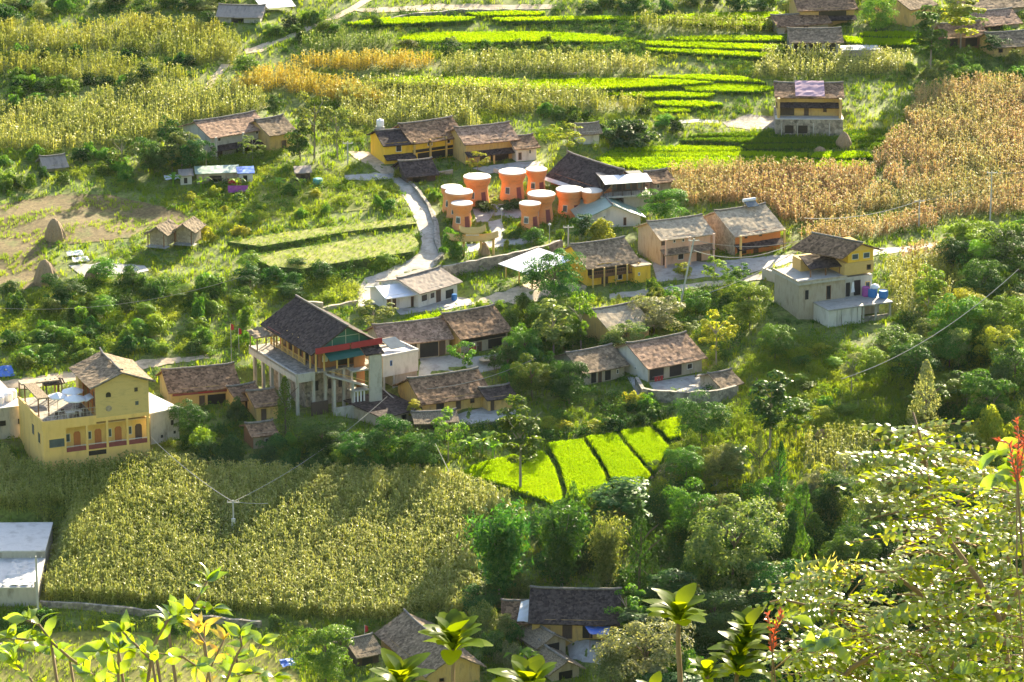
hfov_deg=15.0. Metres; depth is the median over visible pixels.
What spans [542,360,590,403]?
broadleaf tree
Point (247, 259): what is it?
broadleaf tree
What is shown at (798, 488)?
conifer
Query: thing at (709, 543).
broadleaf tree
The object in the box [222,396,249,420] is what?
shrub
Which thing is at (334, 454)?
shrub
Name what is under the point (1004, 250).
broadleaf tree
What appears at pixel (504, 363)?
broadleaf tree
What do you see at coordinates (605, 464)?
field terrace
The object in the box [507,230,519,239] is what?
shrub
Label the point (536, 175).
drum room
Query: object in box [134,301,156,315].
broadleaf tree
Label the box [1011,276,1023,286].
shrub
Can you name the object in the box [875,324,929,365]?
broadleaf tree
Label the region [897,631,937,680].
broadleaf tree
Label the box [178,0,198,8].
shrub
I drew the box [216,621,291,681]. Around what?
leafy shrub
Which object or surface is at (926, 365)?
conifer
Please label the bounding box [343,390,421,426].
store
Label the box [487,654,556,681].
sapling
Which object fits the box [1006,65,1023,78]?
shrub
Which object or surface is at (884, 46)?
field terrace
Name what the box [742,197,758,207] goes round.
solar heater
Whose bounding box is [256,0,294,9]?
shed
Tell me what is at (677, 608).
sapling
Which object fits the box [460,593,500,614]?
broadleaf tree
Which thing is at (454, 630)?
sapling
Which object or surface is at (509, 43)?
bank grass
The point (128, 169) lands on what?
shrub
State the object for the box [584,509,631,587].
bamboo clump
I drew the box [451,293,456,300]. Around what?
barrel
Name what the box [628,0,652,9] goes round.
shrub
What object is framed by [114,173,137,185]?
shrub
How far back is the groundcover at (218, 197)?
604.86 m
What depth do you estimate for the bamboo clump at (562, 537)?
490.25 m
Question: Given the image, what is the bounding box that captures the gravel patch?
[69,263,148,276]
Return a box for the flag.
[230,324,233,361]
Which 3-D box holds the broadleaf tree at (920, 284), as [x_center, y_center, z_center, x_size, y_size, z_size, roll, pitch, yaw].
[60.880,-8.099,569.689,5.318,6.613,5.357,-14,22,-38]
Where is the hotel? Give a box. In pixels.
[18,347,155,473]
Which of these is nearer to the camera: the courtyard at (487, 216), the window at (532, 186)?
the courtyard at (487, 216)
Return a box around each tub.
[313,177,322,184]
[868,288,877,297]
[878,289,887,298]
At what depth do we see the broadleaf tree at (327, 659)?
468.74 m
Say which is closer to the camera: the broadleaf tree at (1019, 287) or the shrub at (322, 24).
the broadleaf tree at (1019, 287)
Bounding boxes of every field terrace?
[227,218,415,251]
[254,232,418,277]
[346,18,474,27]
[371,77,713,92]
[415,37,633,45]
[458,475,552,508]
[469,14,542,18]
[492,19,629,25]
[589,442,649,489]
[603,94,713,100]
[623,163,861,171]
[632,441,658,477]
[637,42,784,52]
[644,49,780,62]
[652,76,765,85]
[653,103,720,110]
[655,426,679,443]
[667,37,783,44]
[679,138,894,146]
[681,23,772,30]
[683,89,772,94]
[688,134,883,138]
[740,146,883,150]
[811,155,870,160]
[844,40,917,50]
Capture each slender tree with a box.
[406,399,421,415]
[489,394,544,486]
[531,298,575,352]
[586,476,652,529]
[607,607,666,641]
[636,671,713,681]
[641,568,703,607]
[699,449,714,466]
[705,444,749,486]
[743,369,795,449]
[781,397,811,438]
[797,626,854,664]
[824,638,865,681]
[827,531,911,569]
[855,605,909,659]
[886,512,952,547]
[910,5,949,68]
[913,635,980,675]
[929,625,976,647]
[941,0,986,47]
[968,581,1010,616]
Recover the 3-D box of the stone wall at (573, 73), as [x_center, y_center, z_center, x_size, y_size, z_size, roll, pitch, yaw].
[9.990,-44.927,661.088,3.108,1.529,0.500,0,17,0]
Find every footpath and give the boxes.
[206,64,229,87]
[244,0,370,53]
[349,151,394,173]
[488,219,503,242]
[628,376,639,397]
[678,119,717,122]
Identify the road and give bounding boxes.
[1,354,208,389]
[358,173,444,306]
[610,240,945,298]
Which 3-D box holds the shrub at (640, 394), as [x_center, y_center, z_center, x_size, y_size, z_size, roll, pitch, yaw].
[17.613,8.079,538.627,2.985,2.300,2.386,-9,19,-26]
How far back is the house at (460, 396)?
538.98 m
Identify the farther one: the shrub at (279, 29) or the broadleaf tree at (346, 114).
the shrub at (279, 29)
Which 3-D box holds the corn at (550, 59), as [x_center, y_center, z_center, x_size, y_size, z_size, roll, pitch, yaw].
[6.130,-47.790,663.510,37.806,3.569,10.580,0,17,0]
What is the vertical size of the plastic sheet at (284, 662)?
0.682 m
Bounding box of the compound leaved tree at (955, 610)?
[739,412,1023,681]
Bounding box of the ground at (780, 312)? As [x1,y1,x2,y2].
[0,0,1023,681]
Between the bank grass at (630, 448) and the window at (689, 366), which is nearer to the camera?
the bank grass at (630, 448)
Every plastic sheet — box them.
[0,365,14,376]
[67,250,83,255]
[72,256,89,261]
[164,175,179,179]
[279,658,294,666]
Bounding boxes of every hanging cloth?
[228,178,241,184]
[228,185,247,192]
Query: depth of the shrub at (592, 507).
508.57 m
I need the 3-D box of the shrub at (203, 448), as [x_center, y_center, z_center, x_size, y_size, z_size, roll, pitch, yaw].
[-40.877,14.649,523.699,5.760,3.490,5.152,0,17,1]
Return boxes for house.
[0,522,52,605]
[155,361,240,407]
[178,110,263,158]
[215,3,268,22]
[223,380,258,409]
[241,386,281,420]
[250,113,295,150]
[363,316,453,358]
[365,337,418,388]
[366,128,416,163]
[374,608,486,681]
[375,265,462,306]
[390,115,457,158]
[393,366,487,410]
[437,303,512,353]
[448,120,519,166]
[507,133,540,161]
[528,585,622,645]
[553,342,629,384]
[560,235,640,287]
[570,194,645,227]
[577,300,654,345]
[614,330,707,381]
[633,213,715,267]
[642,167,675,194]
[695,367,744,390]
[703,202,786,256]
[772,231,892,326]
[773,80,844,135]
[784,26,843,53]
[789,0,857,26]
[875,0,937,26]
[931,19,985,48]
[953,7,1022,30]
[955,0,1023,12]
[979,29,1023,56]
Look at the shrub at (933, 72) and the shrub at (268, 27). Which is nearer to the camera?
the shrub at (933, 72)
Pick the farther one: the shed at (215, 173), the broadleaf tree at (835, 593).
the shed at (215, 173)
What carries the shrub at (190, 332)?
on the ground at (780, 312)
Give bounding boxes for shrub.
[0,0,21,9]
[0,3,23,22]
[0,155,14,166]
[0,168,17,184]
[0,178,14,190]
[0,279,23,296]
[0,329,24,348]
[0,607,130,681]
[0,618,11,629]
[5,291,27,314]
[7,67,26,78]
[7,94,19,108]
[8,75,28,92]
[9,42,28,57]
[11,175,25,187]
[13,342,43,354]
[13,346,40,360]
[13,606,24,623]
[14,352,37,370]
[16,625,30,635]
[20,329,42,343]
[20,336,35,346]
[23,173,36,190]
[25,74,37,90]
[26,144,45,160]
[28,65,43,78]
[29,610,48,624]
[31,330,57,345]
[33,343,67,357]
[34,319,56,330]
[36,606,55,619]
[37,166,49,178]
[37,325,61,339]
[39,47,48,59]
[42,76,51,88]
[43,289,78,306]
[45,320,73,331]
[52,327,83,342]
[53,0,76,11]
[55,172,69,182]
[56,310,74,322]
[56,617,63,626]
[64,297,96,320]
[67,324,95,334]
[68,43,84,56]
[68,348,103,361]
[70,147,88,161]
[70,632,157,681]
[71,306,88,322]
[74,336,89,351]
[77,327,93,337]
[80,315,102,329]
[82,72,97,85]
[82,141,98,161]
[83,292,97,312]
[93,75,115,85]
[94,147,114,161]
[94,161,110,175]
[97,563,232,681]
[104,153,114,165]
[107,158,128,170]
[111,0,126,3]
[111,322,126,335]
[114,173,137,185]
[115,75,125,89]
[116,161,134,177]
[117,265,139,281]
[118,324,143,338]
[118,334,141,354]
[119,331,139,344]
[120,48,133,58]
[127,617,136,630]
[129,47,141,57]
[131,318,157,337]
[133,274,151,288]
[135,337,155,347]
[138,277,170,295]
[144,313,175,335]
[147,281,165,304]
[148,342,171,355]
[158,0,185,10]
[163,57,177,65]
[170,623,184,632]
[173,51,186,63]
[176,54,197,66]
[177,327,205,339]
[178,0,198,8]
[179,429,202,447]
[182,191,200,202]
[182,338,202,353]
[182,611,230,681]
[184,316,210,332]
[188,426,221,456]
[188,438,227,464]
[189,344,214,356]
[191,292,211,309]
[191,296,204,318]
[191,325,213,344]
[195,272,210,295]
[201,226,211,235]
[203,231,218,241]
[204,299,228,315]
[206,185,221,195]
[207,278,227,300]
[211,433,246,462]
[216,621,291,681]
[219,205,230,213]
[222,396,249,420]
[228,225,250,236]
[229,193,250,202]
[229,285,253,305]
[232,331,255,347]
[236,305,254,326]
[240,212,257,224]
[249,445,284,465]
[255,203,264,209]
[255,433,290,457]
[257,265,291,285]
[261,23,280,35]
[267,26,286,35]
[268,614,285,629]
[277,431,303,449]
[278,447,303,468]
[279,183,299,195]
[279,271,305,290]
[281,14,300,27]
[286,23,304,32]
[293,625,304,634]
[295,28,306,39]
[296,207,307,218]
[297,619,311,633]
[299,8,312,22]
[303,451,340,473]
[304,435,339,461]
[308,10,323,23]
[308,187,321,197]
[316,20,333,31]
[320,202,332,214]
[328,449,355,471]
[329,23,340,31]
[329,440,358,459]
[341,455,373,473]
[345,449,378,465]
[346,620,358,632]
[367,445,384,468]
[370,14,383,27]
[373,194,383,205]
[374,190,389,199]
[379,199,397,210]
[380,445,414,469]
[383,437,415,459]
[393,167,401,177]
[398,39,418,47]
[414,448,445,466]
[428,188,441,202]
[438,227,469,259]
[442,40,460,48]
[444,36,460,43]
[450,46,466,52]
[468,599,497,637]
[473,200,497,212]
[475,300,484,306]
[480,39,492,46]
[480,47,493,53]
[482,639,505,655]
[491,300,507,309]
[493,640,520,670]
[498,198,522,210]
[500,373,521,394]
[501,230,508,238]
[501,615,524,644]
[503,239,509,248]
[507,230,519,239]
[508,244,521,248]
[508,319,522,339]
[509,322,536,346]
[511,292,535,322]
[512,38,524,47]
[514,345,529,374]
[516,340,546,373]
[520,226,547,244]
[529,320,561,345]
[536,101,555,117]
[536,350,554,375]
[538,44,548,50]
[538,416,556,428]
[539,334,563,354]
[540,34,554,44]
[541,429,555,439]
[545,357,566,381]
[549,105,567,121]
[550,360,579,395]
[550,408,573,421]
[554,314,571,342]
[555,229,563,238]
[555,420,575,431]
[557,44,574,53]
[563,480,588,519]
[564,502,586,551]
[565,111,582,125]
[567,105,581,114]
[569,543,596,575]
[577,0,604,12]
[580,109,595,118]
[583,418,604,434]
[584,217,615,240]
[585,485,604,513]
[592,503,633,549]
[596,0,612,8]
[599,118,662,148]
[599,128,613,138]
[600,123,610,130]
[601,415,627,431]
[601,416,617,425]
[609,0,626,7]
[614,402,626,414]
[619,0,639,13]
[622,390,639,407]
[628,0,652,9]
[628,126,650,136]
[630,392,647,406]
[630,412,650,426]
[636,104,652,114]
[637,392,657,411]
[644,405,664,418]
[645,277,665,293]
[646,286,664,304]
[653,113,674,126]
[658,0,674,12]
[663,640,702,680]
[665,605,701,644]
[667,297,683,315]
[669,117,685,133]
[676,552,730,589]
[680,574,716,611]
[698,326,721,338]
[705,0,720,6]
[731,0,749,9]
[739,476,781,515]
[752,584,813,618]
[759,0,778,8]
[765,520,787,541]
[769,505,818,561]
[776,510,813,532]
[796,476,818,502]
[803,342,831,355]
[803,398,817,407]
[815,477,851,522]
[816,396,833,408]
[873,341,889,352]
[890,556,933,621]
[902,61,923,77]
[906,399,934,440]
[910,493,955,513]
[919,64,939,76]
[922,554,956,606]
[934,60,948,68]
[935,470,976,517]
[946,62,965,71]
[952,240,983,271]
[953,67,973,79]
[954,283,1000,306]
[954,461,989,513]
[956,54,970,66]
[957,417,995,454]
[960,63,984,77]
[976,281,1008,311]
[980,404,1014,449]
[984,233,1008,257]
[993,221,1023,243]
[997,265,1017,300]
[1005,49,1022,61]
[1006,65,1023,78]
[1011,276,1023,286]
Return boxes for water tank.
[0,394,3,404]
[2,391,12,401]
[6,388,16,398]
[375,118,384,128]
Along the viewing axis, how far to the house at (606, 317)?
558.70 m
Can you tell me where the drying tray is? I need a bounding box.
[479,357,489,361]
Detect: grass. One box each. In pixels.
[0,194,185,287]
[226,215,417,251]
[238,217,413,243]
[254,229,419,273]
[263,232,416,267]
[345,9,779,30]
[368,73,773,114]
[383,29,644,45]
[462,416,682,511]
[595,142,867,171]
[635,33,785,62]
[678,126,909,150]
[766,301,819,324]
[808,149,873,160]
[843,29,916,48]
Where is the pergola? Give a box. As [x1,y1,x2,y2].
[18,376,58,415]
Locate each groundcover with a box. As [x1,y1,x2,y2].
[0,279,350,372]
[106,177,412,265]
[393,39,785,80]
[638,479,753,547]
[656,110,906,149]
[672,348,912,486]
[673,348,913,486]
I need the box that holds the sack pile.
[870,284,879,288]
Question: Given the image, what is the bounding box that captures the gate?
[447,224,498,256]
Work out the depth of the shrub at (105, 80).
656.29 m
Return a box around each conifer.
[274,375,299,435]
[614,294,622,304]
[623,499,661,600]
[639,551,665,605]
[747,429,770,490]
[770,496,786,515]
[772,441,791,502]
[788,485,814,517]
[789,523,811,570]
[794,481,816,535]
[806,513,829,548]
[906,359,943,435]
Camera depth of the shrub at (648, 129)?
634.06 m
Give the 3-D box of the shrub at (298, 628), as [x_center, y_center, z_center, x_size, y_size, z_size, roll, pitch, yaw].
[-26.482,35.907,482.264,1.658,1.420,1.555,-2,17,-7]
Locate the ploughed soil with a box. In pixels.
[0,193,187,288]
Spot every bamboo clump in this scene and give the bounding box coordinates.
[456,495,537,601]
[527,496,593,586]
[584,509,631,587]
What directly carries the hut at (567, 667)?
on the ground at (780, 312)
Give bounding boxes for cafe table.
[66,410,82,417]
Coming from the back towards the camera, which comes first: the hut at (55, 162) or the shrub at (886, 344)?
the hut at (55, 162)
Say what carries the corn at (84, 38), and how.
on the ground at (780, 312)
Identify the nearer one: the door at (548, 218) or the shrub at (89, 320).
the shrub at (89, 320)
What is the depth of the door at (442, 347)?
554.10 m
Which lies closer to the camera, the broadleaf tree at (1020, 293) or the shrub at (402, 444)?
the shrub at (402, 444)
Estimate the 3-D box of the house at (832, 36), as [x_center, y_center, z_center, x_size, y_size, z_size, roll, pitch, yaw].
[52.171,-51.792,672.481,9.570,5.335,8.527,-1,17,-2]
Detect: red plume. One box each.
[764,607,785,681]
[993,416,1023,661]
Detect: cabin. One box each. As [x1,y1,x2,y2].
[144,218,178,249]
[172,216,205,247]
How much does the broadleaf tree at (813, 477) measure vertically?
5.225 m
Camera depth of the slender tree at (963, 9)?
667.26 m
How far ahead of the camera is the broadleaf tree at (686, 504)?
501.69 m
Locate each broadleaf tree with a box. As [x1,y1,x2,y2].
[3,85,26,96]
[13,74,29,85]
[15,0,34,7]
[26,92,46,103]
[31,2,50,19]
[32,77,46,92]
[40,273,60,288]
[40,297,64,313]
[43,76,59,90]
[48,278,87,299]
[54,80,69,92]
[56,92,78,101]
[57,74,67,81]
[60,79,80,93]
[86,294,117,315]
[87,256,119,279]
[107,135,140,161]
[115,293,138,316]
[121,68,140,84]
[122,266,143,285]
[130,136,150,161]
[131,141,169,174]
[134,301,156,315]
[136,2,154,12]
[136,62,159,81]
[141,152,166,172]
[156,115,179,143]
[157,138,169,154]
[160,150,182,171]
[163,132,200,165]
[164,129,188,159]
[166,283,199,300]
[167,137,186,168]
[167,399,209,433]
[175,138,205,168]
[185,0,201,8]
[186,146,207,165]
[192,274,226,295]
[193,140,216,165]
[194,0,218,11]
[200,11,215,21]
[206,0,224,7]
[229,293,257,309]
[232,261,259,280]
[233,55,260,72]
[235,250,262,271]
[235,274,262,288]
[237,135,265,160]
[263,93,286,115]
[273,281,306,297]
[284,118,315,160]
[286,257,306,265]
[287,624,354,681]
[291,90,332,160]
[292,419,346,453]
[308,259,335,279]
[320,106,353,158]
[336,431,376,463]
[353,299,398,325]
[366,413,413,458]
[374,252,397,265]
[399,432,439,466]
[430,406,468,461]
[447,341,475,368]
[457,583,496,597]
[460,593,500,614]
[465,151,489,172]
[469,583,500,606]
[480,630,504,661]
[484,350,502,369]
[486,613,516,636]
[488,198,499,212]
[494,344,518,370]
[496,504,527,530]
[497,364,518,381]
[498,338,519,365]
[501,326,541,362]
[501,366,528,380]
[503,309,518,324]
[506,570,535,598]
[509,353,553,399]
[518,248,586,303]
[524,509,552,548]
[525,303,544,322]
[525,333,543,353]
[526,504,548,522]
[526,550,574,576]
[537,307,559,325]
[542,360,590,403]
[545,123,585,153]
[555,297,589,323]
[562,313,589,345]
[566,213,595,240]
[569,291,596,348]
[578,516,624,561]
[580,483,611,517]
[589,652,635,681]
[593,616,696,680]
[598,335,617,348]
[599,514,633,546]
[604,583,650,624]
[605,320,646,345]
[627,295,685,333]
[631,325,659,339]
[636,188,688,218]
[645,460,680,479]
[662,476,721,532]
[664,284,681,296]
[664,445,708,481]
[671,389,732,443]
[672,262,692,277]
[674,587,749,642]
[679,320,699,333]
[682,493,788,592]
[684,286,710,313]
[688,493,744,536]
[698,309,737,364]
[700,442,743,490]
[701,256,730,279]
[702,473,726,492]
[711,517,786,575]
[720,266,744,284]
[721,283,773,329]
[724,0,736,6]
[726,277,747,298]
[728,262,750,278]
[734,447,754,474]
[734,508,763,523]
[740,558,819,622]
[743,560,788,604]
[747,0,767,9]
[752,481,788,510]
[755,323,796,359]
[771,621,804,647]
[788,354,811,364]
[789,565,839,596]
[793,371,808,384]
[795,381,816,390]
[803,466,828,495]
[805,461,830,481]
[809,406,833,419]
[810,470,861,519]
[818,528,881,586]
[825,356,844,366]
[834,453,859,477]
[834,508,902,568]
[837,403,857,413]
[838,352,861,390]
[846,346,891,384]
[847,487,909,536]
[849,561,900,607]
[858,0,899,31]
[865,341,885,353]
[871,455,915,501]
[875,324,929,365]
[888,339,943,388]
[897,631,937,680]
[902,432,945,466]
[906,384,951,408]
[907,337,934,357]
[910,317,941,344]
[912,422,956,452]
[913,264,946,299]
[914,289,942,315]
[917,372,966,402]
[926,293,986,343]
[926,324,975,366]
[932,236,973,267]
[935,222,970,245]
[938,454,977,476]
[941,286,985,324]
[941,484,977,512]
[944,327,972,369]
[945,431,986,458]
[948,218,987,242]
[950,370,993,404]
[950,455,994,476]
[953,258,1010,301]
[956,228,998,253]
[959,323,988,347]
[960,7,988,25]
[960,368,1018,421]
[963,260,1003,286]
[964,296,1003,333]
[964,611,1023,670]
[966,238,1000,263]
[968,220,997,231]
[970,226,1023,277]
[970,383,1013,415]
[970,640,1003,680]
[972,288,995,298]
[972,324,1019,363]
[973,321,1018,358]
[974,294,1023,341]
[975,499,1023,530]
[981,34,1012,50]
[984,263,1023,286]
[984,338,1023,400]
[995,292,1017,329]
[995,348,1023,377]
[997,288,1023,313]
[998,281,1023,308]
[1002,254,1023,277]
[1006,216,1023,241]
[1009,240,1023,257]
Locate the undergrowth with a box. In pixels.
[0,0,1023,680]
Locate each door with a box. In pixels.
[74,431,80,446]
[94,429,101,443]
[115,426,121,441]
[135,424,141,438]
[155,233,159,244]
[181,231,186,242]
[199,395,204,405]
[261,408,266,420]
[282,140,286,147]
[311,400,327,415]
[411,296,413,306]
[436,289,440,302]
[439,341,445,355]
[456,401,460,408]
[465,216,469,226]
[477,341,481,350]
[481,192,485,203]
[490,401,494,410]
[517,187,521,199]
[518,152,521,159]
[533,216,537,226]
[539,182,543,189]
[546,209,550,222]
[562,625,571,638]
[598,372,601,382]
[601,277,607,283]
[696,252,701,260]
[804,108,808,115]
[826,285,830,299]
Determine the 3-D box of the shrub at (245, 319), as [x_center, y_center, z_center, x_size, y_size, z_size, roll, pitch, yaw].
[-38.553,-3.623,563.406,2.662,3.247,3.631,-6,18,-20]
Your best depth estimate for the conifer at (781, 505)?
509.51 m
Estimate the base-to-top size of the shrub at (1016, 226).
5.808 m
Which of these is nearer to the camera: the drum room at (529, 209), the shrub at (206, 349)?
the shrub at (206, 349)
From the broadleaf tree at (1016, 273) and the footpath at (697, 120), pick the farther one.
the footpath at (697, 120)
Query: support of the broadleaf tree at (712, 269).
on the ground at (780, 312)
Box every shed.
[178,169,193,184]
[194,164,238,183]
[236,166,254,182]
[239,418,278,448]
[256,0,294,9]
[293,165,311,180]
[365,283,416,309]
[409,407,459,430]
[477,382,516,410]
[498,248,567,287]
[500,598,530,626]
[629,258,651,282]
[765,13,831,33]
[840,45,880,55]
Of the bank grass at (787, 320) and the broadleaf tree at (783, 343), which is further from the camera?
the bank grass at (787, 320)
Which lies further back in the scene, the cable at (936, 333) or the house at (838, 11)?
the house at (838, 11)
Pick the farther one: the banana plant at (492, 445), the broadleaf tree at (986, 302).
the broadleaf tree at (986, 302)
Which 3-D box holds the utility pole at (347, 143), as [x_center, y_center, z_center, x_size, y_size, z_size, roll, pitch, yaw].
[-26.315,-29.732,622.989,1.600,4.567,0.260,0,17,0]
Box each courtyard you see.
[344,172,391,179]
[397,297,474,314]
[418,353,500,375]
[457,407,516,427]
[461,238,531,254]
[472,204,520,221]
[474,161,543,173]
[567,639,613,663]
[649,374,706,390]
[652,254,793,281]
[723,114,773,129]
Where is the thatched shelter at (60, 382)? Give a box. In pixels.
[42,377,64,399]
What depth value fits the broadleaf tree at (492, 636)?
475.83 m
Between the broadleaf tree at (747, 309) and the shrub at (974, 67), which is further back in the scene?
the shrub at (974, 67)
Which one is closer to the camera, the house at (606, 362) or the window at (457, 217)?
the house at (606, 362)
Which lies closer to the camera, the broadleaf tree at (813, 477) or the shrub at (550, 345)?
the broadleaf tree at (813, 477)
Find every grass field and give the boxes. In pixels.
[0,630,300,681]
[249,181,407,215]
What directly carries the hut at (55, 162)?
on the ground at (780, 312)
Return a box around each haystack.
[33,259,54,286]
[45,218,65,242]
[84,268,97,279]
[478,242,489,256]
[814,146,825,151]
[815,428,828,439]
[836,132,852,148]
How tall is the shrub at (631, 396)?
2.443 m
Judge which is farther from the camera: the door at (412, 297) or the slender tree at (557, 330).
the door at (412, 297)
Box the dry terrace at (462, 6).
[350,3,555,12]
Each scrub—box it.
[0,0,257,110]
[0,146,400,227]
[0,254,409,368]
[0,603,511,681]
[174,275,773,459]
[280,0,1023,84]
[307,96,686,147]
[423,189,562,253]
[598,475,1023,681]
[651,286,1023,570]
[674,274,1023,574]
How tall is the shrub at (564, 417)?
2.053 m
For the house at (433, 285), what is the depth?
572.93 m
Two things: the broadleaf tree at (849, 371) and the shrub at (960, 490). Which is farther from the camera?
the broadleaf tree at (849, 371)
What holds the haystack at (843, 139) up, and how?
on the field terrace at (769, 149)
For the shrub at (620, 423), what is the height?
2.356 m
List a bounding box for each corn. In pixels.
[0,10,242,64]
[0,43,197,82]
[0,73,269,152]
[0,441,511,620]
[231,60,387,104]
[290,46,434,71]
[298,27,398,54]
[334,72,606,128]
[438,46,657,75]
[488,90,645,114]
[633,10,776,32]
[666,154,898,225]
[751,41,913,77]
[796,204,937,238]
[800,420,879,471]
[872,70,1023,172]
[881,153,1023,218]
[885,243,966,317]
[899,224,1014,259]
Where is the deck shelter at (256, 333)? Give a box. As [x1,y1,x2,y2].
[247,326,276,351]
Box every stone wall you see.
[39,600,261,627]
[309,301,322,306]
[322,300,357,310]
[385,8,539,19]
[408,181,442,264]
[435,169,452,176]
[442,240,562,275]
[493,166,525,172]
[562,72,579,74]
[635,377,643,393]
[643,385,736,403]
[762,267,774,282]
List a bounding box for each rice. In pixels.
[348,10,778,25]
[372,74,773,112]
[391,30,639,42]
[399,311,440,320]
[455,415,681,507]
[597,144,866,169]
[634,34,784,57]
[681,129,905,148]
[811,150,872,158]
[843,30,921,44]
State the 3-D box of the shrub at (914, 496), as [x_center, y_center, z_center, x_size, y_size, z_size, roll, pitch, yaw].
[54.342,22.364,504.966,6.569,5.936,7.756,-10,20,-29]
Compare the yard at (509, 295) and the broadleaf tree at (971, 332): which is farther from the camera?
the yard at (509, 295)
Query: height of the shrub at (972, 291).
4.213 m
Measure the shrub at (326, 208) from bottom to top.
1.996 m
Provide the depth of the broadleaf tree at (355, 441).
520.92 m
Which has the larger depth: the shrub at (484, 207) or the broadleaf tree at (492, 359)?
the shrub at (484, 207)
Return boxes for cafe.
[595,170,652,209]
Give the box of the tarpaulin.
[585,626,610,639]
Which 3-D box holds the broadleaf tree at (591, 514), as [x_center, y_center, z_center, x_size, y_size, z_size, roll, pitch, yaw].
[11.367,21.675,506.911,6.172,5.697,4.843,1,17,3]
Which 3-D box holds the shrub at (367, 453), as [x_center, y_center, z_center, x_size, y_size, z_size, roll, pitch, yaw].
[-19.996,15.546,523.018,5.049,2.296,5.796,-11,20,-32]
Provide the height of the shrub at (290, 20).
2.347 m
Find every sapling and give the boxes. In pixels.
[364,648,435,681]
[418,609,492,681]
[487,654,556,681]
[636,671,661,681]
[642,583,707,681]
[684,656,728,681]
[707,607,775,681]
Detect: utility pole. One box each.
[30,556,41,609]
[227,500,238,527]
[343,141,352,164]
[563,225,573,246]
[680,238,698,301]
[914,199,924,227]
[987,171,996,220]
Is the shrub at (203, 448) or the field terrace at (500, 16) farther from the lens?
the field terrace at (500, 16)
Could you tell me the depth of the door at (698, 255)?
587.82 m
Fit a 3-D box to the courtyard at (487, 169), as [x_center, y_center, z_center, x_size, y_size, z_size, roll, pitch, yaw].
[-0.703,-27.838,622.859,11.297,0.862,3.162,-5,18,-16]
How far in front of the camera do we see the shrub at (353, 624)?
483.55 m
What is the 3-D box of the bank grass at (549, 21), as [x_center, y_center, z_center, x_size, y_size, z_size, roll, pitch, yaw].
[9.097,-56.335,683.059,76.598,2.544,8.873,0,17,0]
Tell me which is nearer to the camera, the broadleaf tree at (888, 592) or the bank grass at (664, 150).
the broadleaf tree at (888, 592)
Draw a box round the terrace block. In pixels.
[0,381,19,438]
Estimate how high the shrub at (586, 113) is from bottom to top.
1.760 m
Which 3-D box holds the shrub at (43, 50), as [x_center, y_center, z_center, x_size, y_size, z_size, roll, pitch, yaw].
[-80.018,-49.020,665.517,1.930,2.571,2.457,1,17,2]
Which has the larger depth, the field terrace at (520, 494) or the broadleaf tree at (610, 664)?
the field terrace at (520, 494)
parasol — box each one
[48,392,66,412]
[62,386,82,409]
[63,395,85,414]
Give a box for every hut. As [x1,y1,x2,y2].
[36,153,68,171]
[333,632,381,666]
[391,156,439,182]
[517,624,572,653]
[523,638,585,680]
[570,121,602,143]
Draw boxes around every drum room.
[441,184,462,212]
[445,188,472,220]
[451,200,472,230]
[463,173,490,206]
[498,168,525,201]
[519,200,540,229]
[526,166,546,192]
[527,190,554,223]
[556,185,582,218]
[581,187,602,203]
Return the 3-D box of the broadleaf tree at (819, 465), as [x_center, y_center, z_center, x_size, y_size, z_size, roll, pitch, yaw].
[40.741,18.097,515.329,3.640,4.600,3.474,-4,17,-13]
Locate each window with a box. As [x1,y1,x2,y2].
[0,420,5,426]
[31,422,34,435]
[38,431,40,444]
[49,437,64,448]
[66,434,69,441]
[88,431,91,439]
[396,146,401,151]
[421,293,427,301]
[430,292,434,298]
[456,216,460,223]
[505,187,509,193]
[524,216,528,223]
[530,182,534,188]
[625,183,630,189]
[637,182,642,188]
[678,254,683,259]
[687,363,692,369]
[852,253,858,259]
[863,252,869,257]
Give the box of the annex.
[149,393,179,444]
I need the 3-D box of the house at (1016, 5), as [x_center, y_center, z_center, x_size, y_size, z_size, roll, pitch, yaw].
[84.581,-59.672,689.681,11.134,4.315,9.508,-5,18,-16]
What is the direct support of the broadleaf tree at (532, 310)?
on the ground at (780, 312)
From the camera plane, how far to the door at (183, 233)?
592.14 m
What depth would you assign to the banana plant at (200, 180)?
614.18 m
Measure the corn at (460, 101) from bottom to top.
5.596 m
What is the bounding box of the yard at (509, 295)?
[478,277,586,303]
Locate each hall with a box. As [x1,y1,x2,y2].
[249,294,384,417]
[545,150,647,193]
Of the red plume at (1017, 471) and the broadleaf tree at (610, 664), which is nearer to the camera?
the red plume at (1017, 471)
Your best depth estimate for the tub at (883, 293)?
567.70 m
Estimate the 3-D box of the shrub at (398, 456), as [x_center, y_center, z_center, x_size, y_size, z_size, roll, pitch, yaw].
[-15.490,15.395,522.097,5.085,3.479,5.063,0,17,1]
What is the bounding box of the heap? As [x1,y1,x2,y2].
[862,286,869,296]
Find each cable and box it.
[5,276,242,308]
[150,436,231,500]
[235,400,382,500]
[429,358,534,388]
[681,251,796,301]
[694,244,790,257]
[700,240,800,246]
[806,201,917,218]
[842,269,1018,378]
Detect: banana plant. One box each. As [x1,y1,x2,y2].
[164,172,182,186]
[192,177,210,189]
[228,178,245,184]
[269,177,287,190]
[289,177,308,190]
[457,436,481,457]
[471,430,496,456]
[479,439,502,459]
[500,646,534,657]
[523,649,539,659]
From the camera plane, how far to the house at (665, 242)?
586.85 m
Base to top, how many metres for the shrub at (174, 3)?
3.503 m
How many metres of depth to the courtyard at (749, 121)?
642.29 m
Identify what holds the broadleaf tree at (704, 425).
on the ground at (780, 312)
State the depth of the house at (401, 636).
475.01 m

